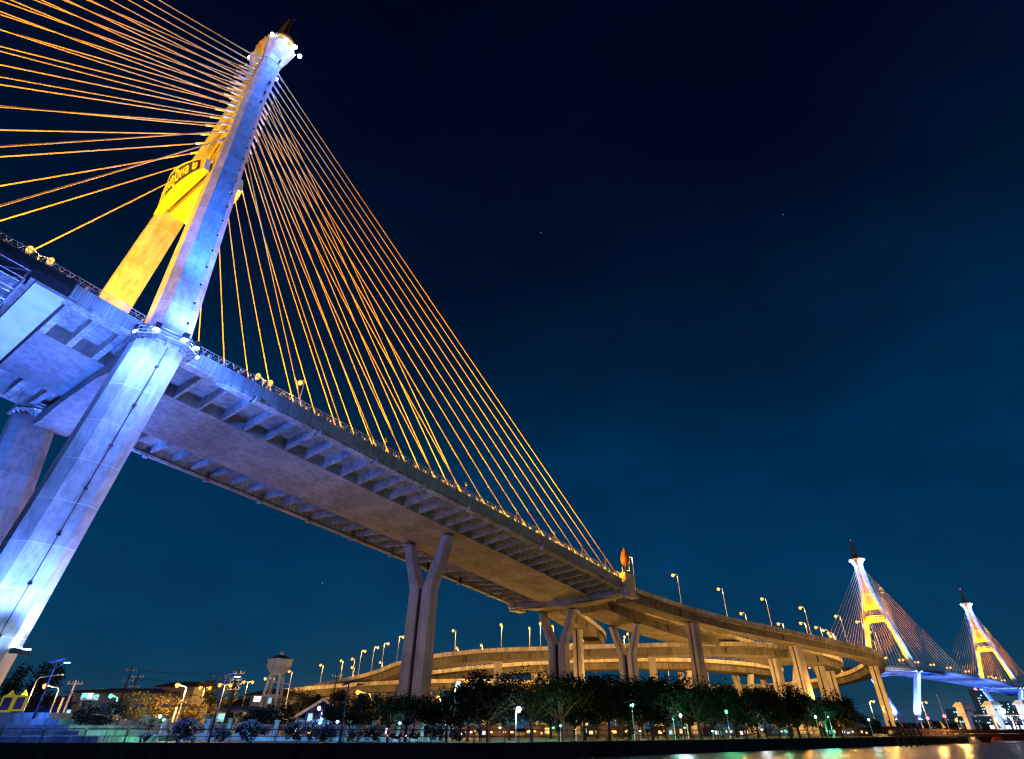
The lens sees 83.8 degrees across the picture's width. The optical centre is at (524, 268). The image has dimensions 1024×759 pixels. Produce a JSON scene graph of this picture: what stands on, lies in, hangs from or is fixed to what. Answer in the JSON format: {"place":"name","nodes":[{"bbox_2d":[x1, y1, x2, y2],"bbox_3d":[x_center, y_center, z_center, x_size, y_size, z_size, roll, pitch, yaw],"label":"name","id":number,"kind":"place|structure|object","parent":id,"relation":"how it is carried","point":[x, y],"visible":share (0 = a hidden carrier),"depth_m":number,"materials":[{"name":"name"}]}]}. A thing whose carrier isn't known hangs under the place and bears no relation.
{"place":"outdoors","nodes":[
{"label":"outdoors","id":0,"kind":"place"},
{"bbox_2d":[11,696,76,712],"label":"house","id":1,"kind":"structure","parent":0,"point":[57,703],"depth_m":118.78,"materials":[{"name":"tile"}]},
{"bbox_2d":[65,688,196,724],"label":"house","id":2,"kind":"structure","parent":0,"point":[102,695],"depth_m":119.84,"materials":[{"name":"tile"}]},
{"bbox_2d":[135,700,195,722],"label":"house","id":3,"kind":"structure","parent":0,"point":[165,706],"depth_m":101.21,"materials":[{"name":"white paint"}]},
{"bbox_2d":[153,682,218,731],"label":"house","id":4,"kind":"structure","parent":0,"point":[192,688],"depth_m":185.86,"materials":[{"name":"tile"}]},
{"bbox_2d":[244,689,300,734],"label":"house","id":5,"kind":"structure","parent":0,"point":[256,696],"depth_m":131.87,"materials":[{"name":"tile"}]},
{"bbox_2d":[259,651,292,734],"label":"water tower","id":6,"kind":"structure","parent":0,"point":[279,665],"depth_m":127.96,"materials":[{"name":"concrete"}]},
{"bbox_2d":[295,698,350,735],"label":"house","id":7,"kind":"structure","parent":0,"point":[307,714],"depth_m":103.85,"materials":[{"name":"white paint"}]},
{"bbox_2d":[0,0,1023,729],"label":"sky","id":8,"kind":"structure","parent":0,"point":[744,279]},
{"bbox_2d":[140,728,907,742],"bbox_3d":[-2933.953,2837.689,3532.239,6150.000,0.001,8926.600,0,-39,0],"label":"ground","id":9,"kind":"structure","parent":0,"point":[567,737],"depth_m":86.91,"materials":[{"name":"concrete"}]},
{"bbox_2d":[0,690,16,711],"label":"ornate board","id":10,"kind":"object","parent":9,"relation":"on","point":[7,701],"visible":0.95,"depth_m":77.05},
{"bbox_2d":[10,690,28,710],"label":"ornate board","id":11,"kind":"object","parent":9,"relation":"on","point":[20,701],"visible":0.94,"depth_m":77.04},
{"bbox_2d":[0,661,68,711],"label":"dark tree","id":12,"kind":"object","parent":9,"relation":"on","point":[10,686],"visible":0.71,"depth_m":103.07,"materials":[{"name":"green plant"}]},
{"bbox_2d":[32,658,71,718],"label":"solar street light","id":13,"kind":"object","parent":9,"relation":"on","point":[52,662],"visible":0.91,"depth_m":65.03,"materials":[{"name":"grey metal"}]},
{"bbox_2d":[0,712,178,741],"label":"stepped plinth","id":14,"kind":"structure","parent":9,"relation":"on","point":[45,720],"depth_m":61.95,"materials":[{"name":"concrete"}]},
{"bbox_2d":[70,696,136,727],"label":"park tree","id":15,"kind":"object","parent":9,"relation":"on","point":[91,719],"visible":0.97,"depth_m":65.72,"materials":[{"name":"green plant"}]},
{"bbox_2d":[117,689,153,721],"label":"lit tree","id":16,"kind":"object","parent":9,"relation":"on","point":[145,704],"visible":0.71,"depth_m":84.98,"materials":[{"name":"green plant"}]},
{"bbox_2d":[143,693,190,722],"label":"lit tree","id":17,"kind":"object","parent":9,"relation":"on","point":[163,711],"visible":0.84,"depth_m":87.99,"materials":[{"name":"green plant"}]},
{"bbox_2d":[120,719,252,739],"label":"boundary fence","id":18,"kind":"object","parent":9,"relation":"on","point":[230,724],"visible":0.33,"depth_m":73.97,"materials":[{"name":"metal"}]},
{"bbox_2d":[170,718,203,741],"bbox_3d":[-37.654,51.499,63.633,3.302,2.347,3.292,18,-42,-21],"label":"flowering shrub","id":19,"kind":"object","parent":9,"relation":"on","point":[179,725],"visible":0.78,"depth_m":63.45,"materials":[{"name":"green plant"}]},
{"bbox_2d":[177,699,220,726],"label":"lit tree","id":20,"kind":"object","parent":9,"relation":"on","point":[194,714],"visible":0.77,"depth_m":91.37,"materials":[{"name":"green plant"}]},
{"bbox_2d":[200,672,240,718],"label":"lit tree","id":21,"kind":"object","parent":9,"relation":"on","point":[207,695],"visible":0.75,"depth_m":166.74,"materials":[{"name":"green plant"}]},
{"bbox_2d":[211,727,230,742],"bbox_3d":[-32.898,50.621,61.896,2.026,1.440,2.019,-29,-47,31],"label":"flowering shrub","id":22,"kind":"object","parent":9,"relation":"on","point":[224,732],"visible":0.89,"depth_m":61.65,"materials":[{"name":"green plant"}]},
{"bbox_2d":[208,672,240,742],"bbox_3d":[-33.142,48.062,62.644,2.453,6.173,0.900,0,-39,0],"label":"solar street light","id":23,"kind":"object","parent":9,"relation":"on","point":[215,715],"visible":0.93,"depth_m":63.26,"materials":[{"name":"grey metal"}]},
{"bbox_2d":[223,677,241,726],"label":"utility pole","id":24,"kind":"object","parent":9,"relation":"on","point":[232,689],"visible":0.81,"depth_m":99.39,"materials":[{"name":"concrete"}]},
{"bbox_2d":[213,706,279,735],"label":"house","id":25,"kind":"structure","parent":9,"relation":"on","point":[231,711],"depth_m":99.09,"materials":[{"name":"white paint"}]},
{"bbox_2d":[234,719,266,741],"bbox_3d":[-31.025,52.200,64.405,3.157,2.244,3.147,-28,-47,31],"label":"flowering shrub","id":26,"kind":"object","parent":9,"relation":"on","point":[255,722],"visible":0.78,"depth_m":64.34,"materials":[{"name":"green plant"}]},
{"bbox_2d":[232,710,271,730],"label":"dark tree","id":27,"kind":"object","parent":9,"relation":"on","point":[242,714],"visible":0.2,"depth_m":77.92,"materials":[{"name":"green plant"}]},
{"bbox_2d":[237,703,296,735],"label":"dark tree","id":28,"kind":"object","parent":9,"relation":"on","point":[264,715],"visible":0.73,"depth_m":75.11,"materials":[{"name":"green plant"}]},
{"bbox_2d":[272,687,316,720],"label":"lit tree","id":29,"kind":"object","parent":9,"relation":"on","point":[296,705],"visible":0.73,"depth_m":110.36,"materials":[{"name":"green plant"}]},
{"bbox_2d":[282,721,309,740],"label":"flowering shrub","id":30,"kind":"object","parent":9,"relation":"on","point":[294,726],"visible":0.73,"depth_m":66.39,"materials":[{"name":"green plant"}]},
{"bbox_2d":[304,717,332,741],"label":"flowering shrub","id":31,"kind":"object","parent":9,"relation":"on","point":[317,720],"visible":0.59,"depth_m":65.36,"materials":[{"name":"green plant"}]},
{"bbox_2d":[0,0,638,735],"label":"cable stayed bridge","id":32,"kind":"structure","parent":9,"relation":"on","point":[104,380],"depth_m":117.88,"materials":[{"name":"concrete"}]},
{"bbox_2d":[620,548,630,573],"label":"bud sculpture","id":33,"kind":"object","parent":32,"relation":"on","point":[625,559],"visible":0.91,"depth_m":174.10,"materials":[{"name":"paint"}]},
{"bbox_2d":[312,724,336,742],"bbox_3d":[-21.503,50.572,61.991,2.432,1.729,2.425,-10,-40,12],"label":"flowering shrub","id":34,"kind":"object","parent":9,"relation":"on","point":[328,733],"visible":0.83,"depth_m":61.72,"materials":[{"name":"green plant"}]},
{"bbox_2d":[313,700,343,726],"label":"park tree","id":35,"kind":"object","parent":9,"relation":"on","point":[323,704],"visible":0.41,"depth_m":79.01,"materials":[{"name":"green plant"}]},
{"bbox_2d":[309,689,354,705],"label":"dark tree","id":36,"kind":"object","parent":9,"relation":"on","point":[319,697],"visible":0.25,"depth_m":135.36,"materials":[{"name":"green plant"}]},
{"bbox_2d":[248,720,449,741],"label":"boundary fence","id":37,"kind":"object","parent":9,"relation":"on","point":[276,725],"visible":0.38,"depth_m":70.66,"materials":[{"name":"metal"}]},
{"bbox_2d":[338,680,363,742],"bbox_3d":[-19.426,48.993,63.212,2.453,5.504,0.900,0,-39,0],"label":"solar street light","id":38,"kind":"object","parent":9,"relation":"on","point":[348,683],"visible":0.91,"depth_m":63.64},
{"bbox_2d":[323,691,383,740],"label":"park tree","id":39,"kind":"object","parent":9,"relation":"on","point":[351,715],"visible":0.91,"depth_m":71.33,"materials":[{"name":"green plant"}]},
{"bbox_2d":[345,726,363,740],"bbox_3d":[-19.374,53.109,65.015,2.186,1.559,2.193,-3,-39,4],"label":"flowering shrub","id":40,"kind":"object","parent":9,"relation":"on","point":[353,733],"visible":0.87,"depth_m":64.86,"materials":[{"name":"green plant"}]},
{"bbox_2d":[350,693,390,735],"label":"park tree","id":41,"kind":"object","parent":9,"relation":"on","point":[363,722],"visible":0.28,"depth_m":77.26,"materials":[{"name":"green plant"}]},
{"bbox_2d":[363,724,384,741],"bbox_3d":[-17.153,53.028,65.040,2.467,1.754,2.460,6,-39,-7],"label":"flowering shrub","id":42,"kind":"object","parent":9,"relation":"on","point":[374,732],"visible":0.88,"depth_m":64.88,"materials":[{"name":"green plant"}]},
{"bbox_2d":[366,693,413,737],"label":"park tree","id":43,"kind":"object","parent":9,"relation":"on","point":[385,722],"visible":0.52,"depth_m":70.08,"materials":[{"name":"green plant"}]},
{"bbox_2d":[373,687,438,741],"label":"rain tree","id":44,"kind":"object","parent":9,"relation":"on","point":[408,710],"visible":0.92,"depth_m":66.99,"materials":[{"name":"green plant"}]},
{"bbox_2d":[409,692,447,735],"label":"park tree","id":45,"kind":"object","parent":9,"relation":"on","point":[429,708],"visible":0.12,"depth_m":73.78,"materials":[{"name":"green plant"}]},
{"bbox_2d":[427,724,445,741],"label":"flowering shrub","id":46,"kind":"object","parent":9,"relation":"on","point":[437,733],"visible":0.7,"depth_m":67.89,"materials":[{"name":"green plant"}]},
{"bbox_2d":[415,681,482,741],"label":"park tree","id":47,"kind":"object","parent":9,"relation":"on","point":[455,720],"visible":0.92,"depth_m":67.83,"materials":[{"name":"green plant"}]},
{"bbox_2d":[449,727,466,741],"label":"flowering shrub","id":48,"kind":"object","parent":9,"relation":"on","point":[453,733],"visible":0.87,"depth_m":66.35,"materials":[{"name":"green plant"}]},
{"bbox_2d":[432,692,485,739],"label":"dark tree","id":49,"kind":"object","parent":9,"relation":"on","point":[478,722],"visible":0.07,"depth_m":83.12,"materials":[{"name":"green plant"}]},
{"bbox_2d":[439,678,496,741],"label":"park tree","id":50,"kind":"object","parent":9,"relation":"on","point":[468,721],"visible":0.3,"depth_m":71.53,"materials":[{"name":"green plant"}]},
{"bbox_2d":[0,736,968,758],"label":"embankment wall","id":51,"kind":"structure","parent":9,"relation":"on","point":[139,750],"depth_m":58.01,"materials":[{"name":"concrete"}]},
{"bbox_2d":[0,728,965,742],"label":"promenade railing","id":52,"kind":"object","parent":51,"relation":"on","point":[430,736],"visible":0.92,"depth_m":59.03,"materials":[{"name":"metal"}]},
{"bbox_2d":[456,668,528,741],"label":"park tree","id":53,"kind":"object","parent":9,"relation":"on","point":[503,699],"visible":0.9,"depth_m":69.12,"materials":[{"name":"green plant"}]},
{"bbox_2d":[474,693,512,733],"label":"dark tree","id":54,"kind":"object","parent":9,"relation":"on","point":[494,722],"visible":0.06,"depth_m":87.09,"materials":[{"name":"green plant"}]},
{"bbox_2d":[207,657,783,732],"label":"elevated ramp","id":55,"kind":"structure","parent":9,"relation":"on","point":[751,671],"depth_m":241.38,"materials":[{"name":"concrete"}]},
{"bbox_2d":[482,725,514,737],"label":"stall","id":56,"kind":"object","parent":9,"relation":"on","point":[498,732],"visible":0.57,"depth_m":101.55,"materials":[{"name":"wood"}]},
{"bbox_2d":[483,683,540,739],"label":"park tree","id":57,"kind":"object","parent":9,"relation":"on","point":[507,712],"visible":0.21,"depth_m":80.19,"materials":[{"name":"green plant"}]},
{"bbox_2d":[207,642,843,733],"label":"elevated ramp","id":58,"kind":"structure","parent":9,"relation":"on","point":[823,666],"depth_m":210.97,"materials":[{"name":"concrete"}]},
{"bbox_2d":[524,725,545,737],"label":"stall","id":59,"kind":"object","parent":9,"relation":"on","point":[539,730],"visible":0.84,"depth_m":103.13,"materials":[{"name":"wood"}]},
{"bbox_2d":[495,664,575,740],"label":"rain tree","id":60,"kind":"object","parent":9,"relation":"on","point":[532,713],"visible":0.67,"depth_m":74.38,"materials":[{"name":"green plant"}]},
{"bbox_2d":[522,686,578,738],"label":"dark tree","id":61,"kind":"object","parent":9,"relation":"on","point":[545,718],"visible":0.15,"depth_m":89.60,"materials":[{"name":"green plant"}]},
{"bbox_2d":[522,671,601,740],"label":"rain tree","id":62,"kind":"object","parent":9,"relation":"on","point":[558,710],"visible":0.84,"depth_m":75.56,"materials":[{"name":"green plant"}]},
{"bbox_2d":[539,608,605,733],"bbox_3d":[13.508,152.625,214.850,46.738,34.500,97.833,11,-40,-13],"label":"bridge pier","id":63,"kind":"structure","parent":9,"relation":"on","point":[587,630],"depth_m":200.15,"materials":[{"name":"concrete"}]},
{"bbox_2d":[546,684,600,738],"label":"dark tree","id":64,"kind":"object","parent":9,"relation":"on","point":[579,721],"visible":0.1,"depth_m":89.90,"materials":[{"name":"green plant"}]},
{"bbox_2d":[555,670,612,739],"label":"park tree","id":65,"kind":"object","parent":9,"relation":"on","point":[582,715],"visible":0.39,"depth_m":82.00,"materials":[{"name":"green plant"}]},
{"bbox_2d":[285,588,895,733],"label":"elevated ramp","id":66,"kind":"structure","parent":9,"relation":"on","point":[873,664],"depth_m":204.90,"materials":[{"name":"concrete"}]},
{"bbox_2d":[572,680,617,737],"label":"dark tree","id":67,"kind":"object","parent":9,"relation":"on","point":[597,732],"visible":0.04,"depth_m":96.88,"materials":[{"name":"green plant"}]},
{"bbox_2d":[581,725,630,736],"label":"stall","id":68,"kind":"object","parent":9,"relation":"on","point":[593,734],"visible":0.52,"depth_m":114.02,"materials":[{"name":"wood"}]},
{"bbox_2d":[577,670,640,740],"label":"park tree","id":69,"kind":"object","parent":9,"relation":"on","point":[621,688],"visible":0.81,"depth_m":79.15,"materials":[{"name":"green plant"}]},
{"bbox_2d":[598,687,645,738],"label":"dark tree","id":70,"kind":"object","parent":9,"relation":"on","point":[622,721],"visible":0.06,"depth_m":94.49,"materials":[{"name":"green plant"}]},
{"bbox_2d":[597,671,666,739],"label":"park tree","id":71,"kind":"object","parent":9,"relation":"on","point":[645,689],"visible":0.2,"depth_m":87.62,"materials":[{"name":"green plant"}]},
{"bbox_2d":[615,679,685,739],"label":"park tree","id":72,"kind":"object","parent":9,"relation":"on","point":[655,716],"visible":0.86,"depth_m":83.30,"materials":[{"name":"green plant"}]},
{"bbox_2d":[637,684,693,737],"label":"dark tree","id":73,"kind":"object","parent":9,"relation":"on","point":[685,717],"visible":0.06,"depth_m":98.72,"materials":[{"name":"green plant"}]},
{"bbox_2d":[649,726,688,735],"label":"stall","id":74,"kind":"object","parent":9,"relation":"on","point":[670,732],"visible":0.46,"depth_m":125.00,"materials":[{"name":"tile"}]},
{"bbox_2d":[644,672,698,739],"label":"park tree","id":75,"kind":"object","parent":9,"relation":"on","point":[679,686],"visible":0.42,"depth_m":90.96,"materials":[{"name":"green plant"}]},
{"bbox_2d":[667,682,715,737],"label":"dark tree","id":76,"kind":"object","parent":9,"relation":"on","point":[693,722],"visible":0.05,"depth_m":103.41,"materials":[{"name":"green plant"}]},
{"bbox_2d":[576,600,807,733],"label":"elevated ramp","id":77,"kind":"structure","parent":9,"relation":"on","point":[613,614],"depth_m":191.78,"materials":[{"name":"concrete"}]},
{"bbox_2d":[687,684,738,737],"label":"dark tree","id":78,"kind":"object","parent":9,"relation":"on","point":[713,733],"visible":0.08,"depth_m":105.40,"materials":[{"name":"green plant"}]},
{"bbox_2d":[694,686,747,738],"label":"park tree","id":79,"kind":"object","parent":9,"relation":"on","point":[714,718],"visible":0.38,"depth_m":96.40,"materials":[{"name":"green plant"}]},
{"bbox_2d":[700,726,749,735],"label":"stall","id":80,"kind":"object","parent":9,"relation":"on","point":[706,733],"visible":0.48,"depth_m":129.59,"materials":[{"name":"tile"}]},
{"bbox_2d":[711,685,754,737],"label":"dark tree","id":81,"kind":"object","parent":9,"relation":"on","point":[735,726],"visible":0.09,"depth_m":108.25,"materials":[{"name":"green plant"}]},
{"bbox_2d":[731,686,778,737],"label":"dark tree","id":82,"kind":"object","parent":9,"relation":"on","point":[772,724],"visible":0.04,"depth_m":109.71,"materials":[{"name":"green plant"}]},
{"bbox_2d":[741,687,782,737],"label":"park tree","id":83,"kind":"object","parent":9,"relation":"on","point":[767,695],"visible":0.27,"depth_m":103.29,"materials":[{"name":"green plant"}]},
{"bbox_2d":[763,726,793,735],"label":"stall","id":84,"kind":"object","parent":9,"relation":"on","point":[773,728],"visible":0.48,"depth_m":134.37,"materials":[{"name":"tile"}]},
{"bbox_2d":[757,691,802,737],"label":"dark tree","id":85,"kind":"object","parent":9,"relation":"on","point":[780,724],"visible":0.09,"depth_m":110.74,"materials":[{"name":"green plant"}]},
{"bbox_2d":[802,697,837,736],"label":"dark tree","id":86,"kind":"object","parent":9,"relation":"on","point":[833,723],"visible":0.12,"depth_m":117.81,"materials":[{"name":"green plant"}]},
{"bbox_2d":[820,727,873,735],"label":"stall","id":87,"kind":"object","parent":9,"relation":"on","point":[848,733],"visible":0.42,"depth_m":138.94,"materials":[{"name":"tile"}]},
{"bbox_2d":[439,728,1023,758],"bbox_3d":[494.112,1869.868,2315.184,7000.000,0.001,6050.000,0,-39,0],"label":"river","id":88,"kind":"structure","parent":0,"point":[978,749],"depth_m":79.73,"materials":[{"name":"brown liquid"}]},
{"bbox_2d":[888,721,907,746],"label":"mooring piles","id":89,"kind":"object","parent":88,"relation":"in","point":[900,733],"visible":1,"depth_m":110.38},
{"bbox_2d":[887,729,1023,742],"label":"jetty","id":90,"kind":"object","parent":88,"relation":"on","point":[984,738],"visible":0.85,"depth_m":150.45,"materials":[{"name":"concrete"}]},
{"bbox_2d":[982,701,1007,733],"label":"gate tower","id":91,"kind":"structure","parent":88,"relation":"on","point":[995,710],"depth_m":196.77,"materials":[{"name":"white paint"}]},
{"bbox_2d":[985,733,1023,740],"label":"barge","id":92,"kind":"object","parent":88,"relation":"on","point":[1008,738],"visible":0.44,"depth_m":179.99,"materials":[{"name":"red metal"}]},
{"bbox_2d":[812,540,1023,729],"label":"cable stayed bridge","id":93,"kind":"structure","parent":0,"point":[870,601],"depth_m":669.25,"materials":[{"name":"concrete"}]},
{"bbox_2d":[945,709,966,729],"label":"tower block","id":94,"kind":"structure","parent":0,"point":[952,715],"depth_m":1174.11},
{"bbox_2d":[953,702,978,739],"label":"gate tower","id":95,"kind":"structure","parent":0,"point":[964,710],"depth_m":196.56,"materials":[{"name":"white paint"}]},
{"bbox_2d":[968,688,994,728],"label":"tower block","id":96,"kind":"structure","parent":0,"point":[978,698],"depth_m":1508.76,"materials":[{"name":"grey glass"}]},
{"bbox_2d":[974,714,1023,728],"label":"riverside hall","id":97,"kind":"structure","parent":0,"point":[1006,726],"depth_m":263.44,"materials":[{"name":"white paint"}]},
{"bbox_2d":[997,701,1019,728],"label":"tower block","id":98,"kind":"structure","parent":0,"point":[1007,707],"depth_m":1496.33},
{"bbox_2d":[1012,700,1023,715],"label":"gate tower","id":99,"kind":"structure","parent":0,"point":[1019,704],"depth_m":198.04,"materials":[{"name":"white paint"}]},
{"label":"promenade","id":100,"kind":"structure","parent":0,"visible":0},
{"bbox_2d":[647,672,735,739],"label":"rain tree","id":101,"kind":"object","parent":100,"relation":"on","point":[702,700],"visible":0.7,"depth_m":87.93,"materials":[{"name":"green plant"}]},
{"bbox_2d":[708,681,775,738],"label":"park tree","id":102,"kind":"object","parent":100,"relation":"on","point":[743,719],"visible":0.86,"depth_m":94.68,"materials":[{"name":"green plant"}]},
{"bbox_2d":[759,680,810,737],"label":"park tree","id":103,"kind":"object","parent":100,"relation":"on","point":[788,705],"visible":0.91,"depth_m":101.28,"materials":[{"name":"green plant"}]},
{"bbox_2d":[781,697,822,737],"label":"park tree","id":104,"kind":"object","parent":100,"relation":"on","point":[810,719],"visible":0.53,"depth_m":108.10,"materials":[{"name":"green plant"}]},
{"bbox_2d":[784,687,857,737],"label":"rain tree","id":105,"kind":"object","parent":100,"relation":"on","point":[832,705],"visible":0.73,"depth_m":107.78,"materials":[{"name":"green plant"}]},
{"bbox_2d":[821,697,858,736],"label":"park tree","id":106,"kind":"object","parent":100,"relation":"on","point":[848,721],"visible":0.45,"depth_m":116.43,"materials":[{"name":"green plant"}]},
{"bbox_2d":[839,710,868,736],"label":"park tree","id":107,"kind":"object","parent":100,"relation":"on","point":[859,720],"visible":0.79,"depth_m":115.59,"materials":[{"name":"green plant"}]},
{"bbox_2d":[859,711,882,735],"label":"park tree","id":108,"kind":"object","parent":100,"relation":"on","point":[874,722],"visible":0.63,"depth_m":120.44,"materials":[{"name":"green plant"}]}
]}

